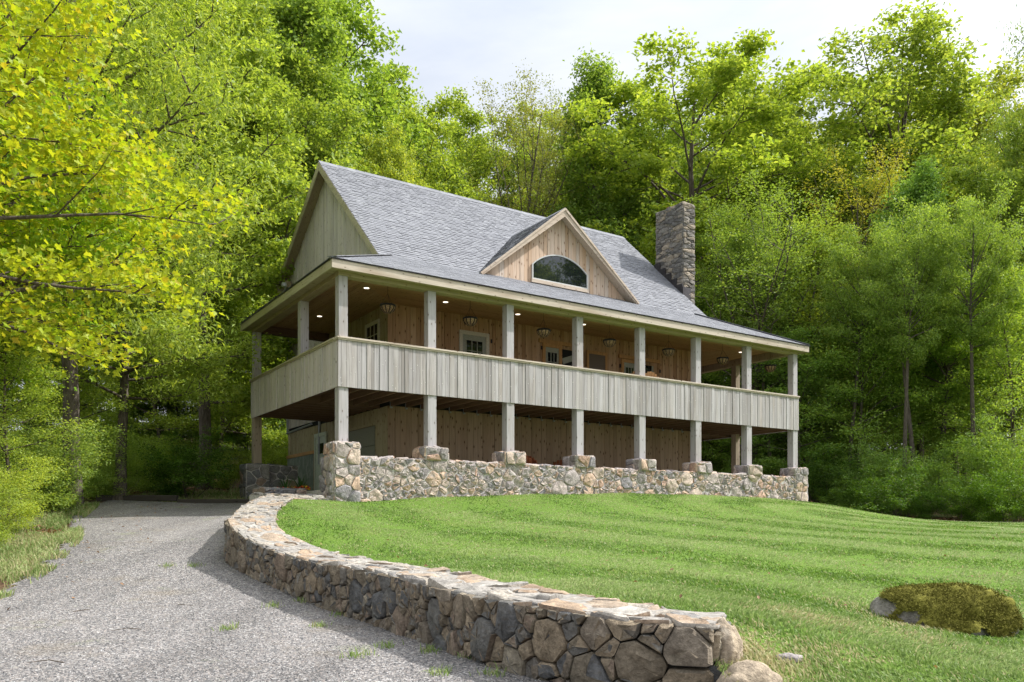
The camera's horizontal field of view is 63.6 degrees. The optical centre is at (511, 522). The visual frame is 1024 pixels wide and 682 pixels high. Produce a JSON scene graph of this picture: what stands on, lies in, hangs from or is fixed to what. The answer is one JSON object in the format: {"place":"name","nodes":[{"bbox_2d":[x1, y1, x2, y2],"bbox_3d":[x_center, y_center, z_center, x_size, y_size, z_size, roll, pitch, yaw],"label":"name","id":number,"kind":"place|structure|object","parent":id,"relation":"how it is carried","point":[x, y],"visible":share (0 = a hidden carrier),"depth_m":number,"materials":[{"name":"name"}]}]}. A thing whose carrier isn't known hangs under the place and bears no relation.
{"place":"outdoors","nodes":[
{"label":"outdoors","id":0,"kind":"place"},
{"bbox_2d":[0,500,549,681],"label":"gravel drive","id":1,"kind":"structure","parent":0,"point":[187,523],"depth_m":7.95,"materials":[{"name":"grey gravel"}]},
{"bbox_2d":[0,541,552,681],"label":"pebbles","id":2,"kind":"object","parent":1,"relation":"on","point":[206,669],"visible":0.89,"depth_m":6.51,"materials":[{"name":"grey gravel"}]},
{"bbox_2d":[163,561,506,677],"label":"weeds","id":3,"kind":"object","parent":1,"relation":"on","point":[385,644],"visible":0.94,"depth_m":6.05,"materials":[{"name":"green plant"}]},
{"bbox_2d":[0,438,1023,590],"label":"ground","id":4,"kind":"structure","parent":0,"point":[237,484],"depth_m":29.48,"materials":[{"name":"green plant"}]},
{"bbox_2d":[0,482,42,552],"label":"bush","id":5,"kind":"object","parent":4,"relation":"on","point":[3,538],"visible":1,"depth_m":11.68,"materials":[{"name":"green plant"}]},
{"bbox_2d":[0,360,61,467],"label":"tree","id":6,"kind":"object","parent":4,"relation":"on","point":[11,387],"visible":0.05,"depth_m":28.70,"materials":[{"name":"green plant"}]},
{"bbox_2d":[0,452,64,533],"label":"bush","id":7,"kind":"object","parent":4,"relation":"on","point":[22,480],"visible":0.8,"depth_m":13.63,"materials":[{"name":"green plant"}]},
{"bbox_2d":[0,501,99,599],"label":"verge grass","id":8,"kind":"structure","parent":4,"relation":"on","point":[30,544],"depth_m":12.40,"materials":[{"name":"green plant"}]},
{"bbox_2d":[0,309,102,518],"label":"tree","id":9,"kind":"object","parent":4,"relation":"on","point":[5,441],"visible":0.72,"depth_m":15.47,"materials":[{"name":"green plant"}]},
{"bbox_2d":[1,342,109,448],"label":"tree","id":10,"kind":"object","parent":4,"relation":"on","point":[41,406],"visible":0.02,"depth_m":30.14,"materials":[{"name":"green plant"}]},
{"bbox_2d":[0,422,123,511],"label":"bush","id":11,"kind":"object","parent":4,"relation":"on","point":[64,501],"visible":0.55,"depth_m":16.83,"materials":[{"name":"green plant"}]},
{"bbox_2d":[0,302,141,471],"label":"tree","id":12,"kind":"object","parent":4,"relation":"on","point":[110,406],"visible":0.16,"depth_m":20.35,"materials":[{"name":"green plant"}]},
{"bbox_2d":[0,419,143,497],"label":"bush","id":13,"kind":"object","parent":4,"relation":"on","point":[96,482],"visible":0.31,"depth_m":19.14,"materials":[{"name":"green plant"}]},
{"bbox_2d":[0,16,200,400],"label":"tree","id":14,"kind":"object","parent":4,"relation":"on","point":[82,239],"visible":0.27,"depth_m":13.84,"materials":[{"name":"green plant"}]},
{"bbox_2d":[44,341,188,464],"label":"tree","id":15,"kind":"object","parent":4,"relation":"on","point":[158,408],"visible":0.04,"depth_m":30.72,"materials":[{"name":"green plant"}]},
{"bbox_2d":[6,0,239,452],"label":"tree","id":16,"kind":"object","parent":4,"relation":"on","point":[121,116],"visible":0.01,"depth_m":29.01,"materials":[{"name":"green plant"}]},
{"bbox_2d":[82,446,175,499],"bbox_3d":[-9.918,-1.266,21.003,2.199,1.524,2.648,0,0,36],"label":"bush","id":17,"kind":"object","parent":4,"relation":"on","point":[128,467],"visible":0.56,"depth_m":20.66,"materials":[{"name":"green plant"}]},
{"bbox_2d":[0,0,273,381],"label":"tree","id":18,"kind":"object","parent":4,"relation":"on","point":[90,157],"visible":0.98,"depth_m":12.00,"materials":[{"name":"green plant"}]},
{"bbox_2d":[48,288,237,468],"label":"tree","id":19,"kind":"object","parent":4,"relation":"on","point":[159,430],"visible":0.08,"depth_m":28.80,"materials":[{"name":"green plant"}]},
{"bbox_2d":[0,127,286,499],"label":"tree","id":20,"kind":"object","parent":4,"relation":"on","point":[124,386],"visible":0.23,"depth_m":20.58,"materials":[{"name":"green plant"}]},
{"bbox_2d":[98,381,197,463],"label":"tree","id":21,"kind":"object","parent":4,"relation":"on","point":[182,409],"visible":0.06,"depth_m":32.28,"materials":[{"name":"green plant"}]},
{"bbox_2d":[0,0,301,508],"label":"tree","id":22,"kind":"object","parent":4,"relation":"on","point":[166,94],"visible":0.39,"depth_m":17.47,"materials":[{"name":"green plant"}]},
{"bbox_2d":[100,432,207,492],"bbox_3d":[-10.592,-1.782,23.768,3.230,2.014,2.683,0,0,32],"label":"bush","id":23,"kind":"object","parent":4,"relation":"on","point":[161,446],"visible":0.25,"depth_m":23.33,"materials":[{"name":"green plant"}]},
{"bbox_2d":[96,495,248,502],"bbox_3d":[-8.306,-0.568,20.510,3.988,0.240,0.180,0,0,0],"label":"timber edging","id":24,"kind":"object","parent":4,"relation":"on","point":[146,497],"visible":0.56,"depth_m":20.42,"materials":[{"name":"wood"}]},
{"bbox_2d":[103,341,241,469],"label":"tree","id":25,"kind":"object","parent":4,"relation":"on","point":[176,408],"visible":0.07,"depth_m":31.00,"materials":[{"name":"green plant"}]},
{"bbox_2d":[132,424,243,497],"bbox_3d":[-8.550,-1.595,21.890,2.893,2.130,3.229,0,0,-34],"label":"shrub","id":26,"kind":"object","parent":4,"relation":"on","point":[188,480],"visible":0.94,"depth_m":21.75,"materials":[{"name":"green plant"}]},
{"bbox_2d":[59,0,356,489],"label":"tree","id":27,"kind":"object","parent":4,"relation":"on","point":[271,152],"visible":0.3,"depth_m":24.90,"materials":[{"name":"green plant"}]},
{"bbox_2d":[128,258,287,477],"bbox_3d":[-9.893,-5.252,28.898,5.906,8.116,6.548,0,0,23],"label":"tree","id":28,"kind":"object","parent":4,"relation":"on","point":[246,423],"visible":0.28,"depth_m":27.75,"materials":[{"name":"green plant"}]},
{"bbox_2d":[128,486,312,501],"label":"back grass","id":29,"kind":"structure","parent":4,"relation":"on","point":[211,493],"depth_m":22.66,"materials":[{"name":"green plant"}]},
{"bbox_2d":[172,342,285,463],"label":"tree","id":30,"kind":"object","parent":4,"relation":"on","point":[237,443],"visible":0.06,"depth_m":29.69,"materials":[{"name":"green plant"}]},
{"bbox_2d":[200,444,263,489],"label":"bush","id":31,"kind":"object","parent":4,"relation":"on","point":[236,476],"visible":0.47,"depth_m":24.77,"materials":[{"name":"green plant"}]},
{"bbox_2d":[234,440,288,465],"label":"bush","id":32,"kind":"object","parent":4,"relation":"on","point":[281,456],"visible":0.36,"depth_m":26.71,"materials":[{"name":"green plant"}]},
{"bbox_2d":[238,369,287,458],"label":"tree","id":33,"kind":"object","parent":4,"relation":"on","point":[270,442],"visible":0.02,"depth_m":29.21,"materials":[{"name":"green plant"}]},
{"bbox_2d":[239,463,297,498],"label":"pier wall","id":34,"kind":"structure","parent":4,"relation":"on","point":[254,475],"depth_m":22.15,"materials":[{"name":"stone"}]},
{"bbox_2d":[170,1,369,304],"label":"tree","id":35,"kind":"object","parent":4,"relation":"on","point":[359,52],"visible":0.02,"depth_m":43.03,"materials":[{"name":"green plant"}]},
{"bbox_2d":[192,42,377,464],"bbox_3d":[-9.229,-9.665,31.238,7.577,16.178,8.614,0,0,30],"label":"tree","id":36,"kind":"object","parent":4,"relation":"on","point":[302,105],"visible":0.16,"depth_m":30.60,"materials":[{"name":"green plant"}]},
{"bbox_2d":[249,487,331,500],"bbox_3d":[-4.555,-0.433,17.128,1.189,0.665,1.723,0,0,-45],"label":"stone landing","id":37,"kind":"object","parent":4,"relation":"on","point":[258,492],"visible":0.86,"depth_m":17.10,"materials":[{"name":"grey stone"}]},
{"bbox_2d":[238,0,372,311],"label":"tree","id":38,"kind":"object","parent":4,"relation":"on","point":[299,20],"visible":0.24,"depth_m":31.95,"materials":[{"name":"green plant"}]},
{"bbox_2d":[176,0,435,251],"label":"tree","id":39,"kind":"object","parent":4,"relation":"on","point":[373,85],"visible":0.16,"depth_m":36.48,"materials":[{"name":"green plant"}]},
{"bbox_2d":[329,114,390,170],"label":"tree","id":40,"kind":"object","parent":4,"relation":"on","point":[377,132],"depth_m":37.35,"materials":[{"name":"green plant"}]},
{"bbox_2d":[357,117,430,187],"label":"tree","id":41,"kind":"object","parent":4,"relation":"on","point":[400,163],"visible":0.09,"depth_m":33.90,"materials":[{"name":"green plant"}]},
{"bbox_2d":[357,60,512,204],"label":"tree","id":42,"kind":"object","parent":4,"relation":"on","point":[438,167],"visible":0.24,"depth_m":41.35,"materials":[{"name":"green plant"}]},
{"bbox_2d":[223,493,730,681],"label":"retaining wall","id":43,"kind":"structure","parent":4,"relation":"on","point":[527,629],"depth_m":5.57,"materials":[{"name":"stone"}]},
{"bbox_2d":[428,100,541,207],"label":"tree","id":44,"kind":"object","parent":4,"relation":"on","point":[467,117],"visible":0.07,"depth_m":55.50,"materials":[{"name":"green plant"}]},
{"bbox_2d":[459,97,554,209],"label":"tree","id":45,"kind":"object","parent":4,"relation":"on","point":[504,136],"visible":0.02,"depth_m":57.40,"materials":[{"name":"green plant"}]},
{"bbox_2d":[454,58,594,216],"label":"tree","id":46,"kind":"object","parent":4,"relation":"on","point":[538,192],"visible":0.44,"depth_m":42.79,"materials":[{"name":"green plant"}]},
{"bbox_2d":[239,160,810,490],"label":"house","id":47,"kind":"structure","parent":4,"relation":"on","point":[422,364],"depth_m":21.98,"materials":[{"name":"brown wood"}]},
{"bbox_2d":[316,436,324,489],"bbox_3d":[-5.522,-1.500,23.863,0.026,2.000,0.780,0,0,-33],"label":"side door","id":48,"kind":"structure","parent":47,"relation":"in","point":[322,439],"depth_m":24.01,"materials":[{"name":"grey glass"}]},
{"bbox_2d":[348,426,374,455],"bbox_3d":[-4.021,-1.476,21.666,0.017,1.952,2.060,0,0,-33],"label":"garage door","id":49,"kind":"structure","parent":47,"relation":"in","point":[365,436],"depth_m":21.28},
{"bbox_2d":[365,319,379,340],"bbox_3d":[-3.530,-4.465,20.840,0.030,1.210,0.860,0,0,-33],"label":"window","id":50,"kind":"structure","parent":47,"relation":"in","point":[372,330],"depth_m":20.79,"materials":[{"name":"glass"}]},
{"bbox_2d":[379,295,395,314],"bbox_3d":[-2.809,-5.029,18.657,0.370,0.647,0.370,0,0,-27],"label":"pendant light","id":51,"kind":"object","parent":47,"relation":"hanging from","point":[388,308],"visible":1,"depth_m":18.55,"materials":[{"name":"glass"}]},
{"bbox_2d":[463,334,485,354],"bbox_3d":[-0.976,-3.960,21.418,0.700,1.800,0.035,0,0,-33],"label":"door","id":52,"kind":"structure","parent":47,"relation":"in","point":[471,344],"depth_m":21.42,"materials":[{"name":"white glass"}]},
{"bbox_2d":[546,347,558,363],"bbox_3d":[1.111,-3.950,22.794,0.460,1.780,0.035,0,0,-33],"label":"door","id":53,"kind":"structure","parent":47,"relation":"in","point":[552,354],"depth_m":22.80,"materials":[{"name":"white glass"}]},
{"bbox_2d":[562,349,571,365],"bbox_3d":[1.598,-3.950,23.123,0.513,1.780,0.034,0,0,-33],"label":"doorway","id":54,"kind":"structure","parent":47,"relation":"in","point":[566,354],"depth_m":23.07,"materials":[{"name":"black glass"}]},
{"bbox_2d":[587,350,606,370],"bbox_3d":[2.431,-3.990,23.590,0.740,1.820,0.030,0,0,-33],"label":"open screen door","id":55,"kind":"structure","parent":47,"relation":"in","point":[597,360],"depth_m":23.58,"materials":[{"name":"brown wood"}]},
{"bbox_2d":[507,74,600,211],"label":"tree","id":56,"kind":"object","parent":4,"relation":"on","point":[547,135],"visible":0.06,"depth_m":49.59,"materials":[{"name":"green plant"}]},
{"bbox_2d":[307,441,808,501],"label":"terrace wall","id":57,"kind":"structure","parent":4,"relation":"on","point":[349,472],"depth_m":19.29,"materials":[{"name":"stone"}]},
{"bbox_2d":[510,107,645,213],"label":"tree","id":58,"kind":"object","parent":4,"relation":"on","point":[547,117],"visible":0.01,"depth_m":52.85,"materials":[{"name":"green plant"}]},
{"bbox_2d":[542,41,665,263],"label":"tree","id":59,"kind":"object","parent":4,"relation":"on","point":[597,77],"visible":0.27,"depth_m":42.03,"materials":[{"name":"green plant"}]},
{"bbox_2d":[602,88,727,276],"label":"tree","id":60,"kind":"object","parent":4,"relation":"on","point":[669,134],"visible":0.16,"depth_m":45.11,"materials":[{"name":"green plant"}]},
{"bbox_2d":[554,26,871,461],"bbox_3d":[9.014,-12.664,41.734,14.437,22.664,13.776,0,0,-36],"label":"tree","id":61,"kind":"object","parent":4,"relation":"on","point":[720,78],"visible":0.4,"depth_m":39.03,"materials":[{"name":"green plant"}]},
{"bbox_2d":[716,617,743,670],"bbox_3d":[1.204,0.797,4.657,0.224,0.527,0.256,0,0,-27],"label":"boulder","id":62,"kind":"object","parent":4,"relation":"on","point":[732,645],"visible":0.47,"depth_m":4.56,"materials":[{"name":"beige stone"}]},
{"bbox_2d":[695,200,770,468],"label":"tree","id":63,"kind":"object","parent":4,"relation":"on","point":[734,241],"visible":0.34,"depth_m":34.87,"materials":[{"name":"green plant"}]},
{"bbox_2d":[701,315,776,471],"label":"tree","id":64,"kind":"object","parent":4,"relation":"on","point":[727,379],"visible":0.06,"depth_m":35.27,"materials":[{"name":"green plant"}]},
{"bbox_2d":[694,267,802,474],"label":"tree","id":65,"kind":"object","parent":4,"relation":"on","point":[702,307],"visible":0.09,"depth_m":36.27,"materials":[{"name":"green plant"}]},
{"bbox_2d":[701,361,821,472],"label":"tree","id":66,"kind":"object","parent":4,"relation":"on","point":[715,455],"visible":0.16,"depth_m":34.20,"materials":[{"name":"green plant"}]},
{"bbox_2d":[718,211,812,466],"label":"tree","id":67,"kind":"object","parent":4,"relation":"on","point":[744,322],"visible":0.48,"depth_m":33.39,"materials":[{"name":"green plant"}]},
{"bbox_2d":[678,161,859,464],"bbox_3d":[10.460,-7.642,34.542,8.308,14.238,9.901,0,0,-23],"label":"tree","id":68,"kind":"object","parent":4,"relation":"on","point":[770,292],"visible":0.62,"depth_m":32.87,"materials":[{"name":"green plant"}]},
{"bbox_2d":[652,46,896,267],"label":"tree","id":69,"kind":"object","parent":4,"relation":"on","point":[806,115],"visible":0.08,"depth_m":48.00,"materials":[{"name":"green plant"}]},
{"bbox_2d":[726,322,871,490],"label":"tree","id":70,"kind":"object","parent":4,"relation":"on","point":[806,369],"visible":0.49,"depth_m":32.28,"materials":[{"name":"green plant"}]},
{"bbox_2d":[719,196,911,500],"bbox_3d":[12.718,-6.785,35.246,9.093,12.609,8.415,0,0,-27],"label":"tree","id":71,"kind":"object","parent":4,"relation":"on","point":[813,299],"visible":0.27,"depth_m":34.14,"materials":[{"name":"green plant"}]},
{"bbox_2d":[784,348,883,481],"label":"tree","id":72,"kind":"object","parent":4,"relation":"on","point":[849,406],"visible":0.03,"depth_m":36.39,"materials":[{"name":"green plant"}]},
{"bbox_2d":[798,441,870,505],"bbox_3d":[11.601,-1.640,31.105,3.194,2.772,3.564,0,0,-42],"label":"shrub","id":73,"kind":"object","parent":4,"relation":"on","point":[818,491],"visible":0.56,"depth_m":30.64,"materials":[{"name":"green plant"}]},
{"bbox_2d":[817,473,878,509],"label":"shrub","id":74,"kind":"object","parent":4,"relation":"on","point":[839,497],"visible":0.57,"depth_m":27.43,"materials":[{"name":"green plant"}]},
{"bbox_2d":[783,137,917,483],"bbox_3d":[15.739,-9.474,38.266,7.387,17.090,8.803,0,0,37],"label":"tree","id":75,"kind":"object","parent":4,"relation":"on","point":[878,190],"visible":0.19,"depth_m":37.86,"materials":[{"name":"green plant"}]},
{"bbox_2d":[809,221,901,502],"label":"tree","id":76,"kind":"object","parent":4,"relation":"on","point":[840,260],"visible":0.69,"depth_m":31.67,"materials":[{"name":"green plant"}]},
{"bbox_2d":[803,446,915,511],"bbox_3d":[12.772,-1.588,30.667,3.902,2.780,3.240,0,0,21],"label":"bush","id":77,"kind":"object","parent":4,"relation":"on","point":[857,471],"visible":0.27,"depth_m":30.27,"materials":[{"name":"green plant"}]},
{"bbox_2d":[814,352,912,473],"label":"tree","id":78,"kind":"object","parent":4,"relation":"on","point":[879,417],"visible":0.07,"depth_m":36.58,"materials":[{"name":"green plant"}]},
{"bbox_2d":[736,0,1006,464],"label":"tree","id":79,"kind":"object","parent":4,"relation":"on","point":[948,107],"visible":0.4,"depth_m":42.15,"materials":[{"name":"green plant"}]},
{"bbox_2d":[793,274,950,486],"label":"tree","id":80,"kind":"object","parent":4,"relation":"on","point":[859,428],"visible":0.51,"depth_m":31.66,"materials":[{"name":"green plant"}]},
{"bbox_2d":[838,457,929,515],"bbox_3d":[12.214,-1.038,27.087,2.769,2.257,3.090,0,0,41],"label":"shrub","id":81,"kind":"object","parent":4,"relation":"on","point":[888,503],"visible":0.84,"depth_m":26.88,"materials":[{"name":"green plant"}]},
{"bbox_2d":[828,337,966,492],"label":"tree","id":82,"kind":"object","parent":4,"relation":"on","point":[897,425],"visible":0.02,"depth_m":37.80,"materials":[{"name":"green plant"}]},
{"bbox_2d":[846,433,955,516],"bbox_3d":[13.649,-1.650,29.270,3.451,3.172,4.156,0,0,43],"label":"bush","id":83,"kind":"object","parent":4,"relation":"on","point":[904,513],"visible":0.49,"depth_m":29.17,"materials":[{"name":"green plant"}]},
{"bbox_2d":[853,193,962,514],"bbox_3d":[14.647,-6.012,30.692,3.689,11.962,4.077,0,0,27],"label":"tree","id":84,"kind":"object","parent":4,"relation":"on","point":[913,230],"visible":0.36,"depth_m":30.07,"materials":[{"name":"green plant"}]},
{"bbox_2d":[853,214,965,515],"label":"tree","id":85,"kind":"object","parent":4,"relation":"on","point":[930,303],"visible":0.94,"depth_m":29.25,"materials":[{"name":"green plant"}]},
{"bbox_2d":[864,151,975,499],"bbox_3d":[17.613,-8.097,35.382,4.953,14.936,5.088,0,0,38],"label":"tree","id":86,"kind":"object","parent":4,"relation":"on","point":[923,186],"visible":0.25,"depth_m":34.75,"materials":[{"name":"green plant"}]},
{"bbox_2d":[902,480,957,519],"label":"shrub","id":87,"kind":"object","parent":4,"relation":"on","point":[925,513],"visible":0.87,"depth_m":26.99,"materials":[{"name":"green plant"}]},
{"bbox_2d":[841,53,1023,465],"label":"tree","id":88,"kind":"object","parent":4,"relation":"on","point":[998,80],"visible":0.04,"depth_m":48.07,"materials":[{"name":"green plant"}]},
{"bbox_2d":[873,360,1010,492],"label":"tree","id":89,"kind":"object","parent":4,"relation":"on","point":[928,442],"visible":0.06,"depth_m":36.86,"materials":[{"name":"green plant"}]},
{"bbox_2d":[877,243,1023,508],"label":"tree","id":90,"kind":"object","parent":4,"relation":"on","point":[948,351],"visible":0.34,"depth_m":31.96,"materials":[{"name":"green plant"}]},
{"bbox_2d":[904,195,1004,506],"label":"tree","id":91,"kind":"object","parent":4,"relation":"on","point":[958,217],"visible":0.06,"depth_m":32.86,"materials":[{"name":"green plant"}]},
{"bbox_2d":[886,314,1023,478],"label":"tree","id":92,"kind":"object","parent":4,"relation":"on","point":[1001,413],"visible":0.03,"depth_m":37.72,"materials":[{"name":"green plant"}]},
{"bbox_2d":[889,117,1023,500],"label":"tree","id":93,"kind":"object","parent":4,"relation":"on","point":[975,177],"visible":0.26,"depth_m":34.34,"materials":[{"name":"green plant"}]},
{"bbox_2d":[898,428,1023,518],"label":"bush","id":94,"kind":"object","parent":4,"relation":"on","point":[976,464],"visible":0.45,"depth_m":28.33,"materials":[{"name":"green plant"}]},
{"bbox_2d":[934,470,996,521],"bbox_3d":[14.510,-0.805,26.696,1.997,1.854,2.229,0,0,-8],"label":"shrub","id":95,"kind":"object","parent":4,"relation":"on","point":[961,508],"visible":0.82,"depth_m":26.50,"materials":[{"name":"green plant"}]},
{"bbox_2d":[915,174,1023,480],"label":"tree","id":96,"kind":"object","parent":4,"relation":"on","point":[975,220],"visible":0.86,"depth_m":29.13,"materials":[{"name":"green plant"}]},
{"bbox_2d":[923,260,1023,515],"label":"tree","id":97,"kind":"object","parent":4,"relation":"on","point":[1006,357],"visible":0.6,"depth_m":30.08,"materials":[{"name":"green plant"}]},
{"bbox_2d":[958,3,1023,315],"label":"tree","id":98,"kind":"object","parent":4,"relation":"on","point":[1009,114],"visible":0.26,"depth_m":36.51,"materials":[{"name":"green plant"}]},
{"bbox_2d":[958,394,1023,521],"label":"bush","id":99,"kind":"object","parent":4,"relation":"on","point":[1009,450],"visible":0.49,"depth_m":27.47,"materials":[{"name":"green plant"}]},
{"bbox_2d":[962,449,1023,521],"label":"shrub","id":100,"kind":"object","parent":4,"relation":"on","point":[1004,506],"visible":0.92,"depth_m":25.41,"materials":[{"name":"green plant"}]},
{"bbox_2d":[962,335,1023,476],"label":"tree","id":101,"kind":"object","parent":4,"relation":"on","point":[1018,413],"visible":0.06,"depth_m":36.72,"materials":[{"name":"green plant"}]},
{"bbox_2d":[997,478,1023,519],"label":"shrub","id":102,"kind":"object","parent":4,"relation":"on","point":[1017,512],"visible":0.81,"depth_m":25.02,"materials":[{"name":"green plant"}]},
{"bbox_2d":[0,0,1023,448],"label":"sky","id":103,"kind":"structure","parent":0,"point":[449,43],"materials":[{"name":"white"}]},
{"bbox_2d":[276,492,1023,681],"bbox_3d":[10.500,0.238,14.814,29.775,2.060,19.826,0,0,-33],"label":"lawn","id":104,"kind":"structure","parent":0,"point":[424,505],"depth_m":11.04,"materials":[{"name":"green plant"}]},
{"bbox_2d":[298,494,1022,667],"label":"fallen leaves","id":105,"kind":"object","parent":104,"relation":"on","point":[758,597],"visible":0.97,"depth_m":10.73,"materials":[{"name":"brown plant"}]},
{"bbox_2d":[716,659,782,681],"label":"boulder","id":106,"kind":"object","parent":104,"relation":"on","point":[746,670],"visible":0.98,"depth_m":4.32,"materials":[{"name":"beige stone"}]},
{"bbox_2d":[869,581,1023,637],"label":"mossy boulder","id":107,"kind":"object","parent":104,"relation":"on","point":[969,608],"visible":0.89,"depth_m":6.33,"materials":[{"name":"green plant"}]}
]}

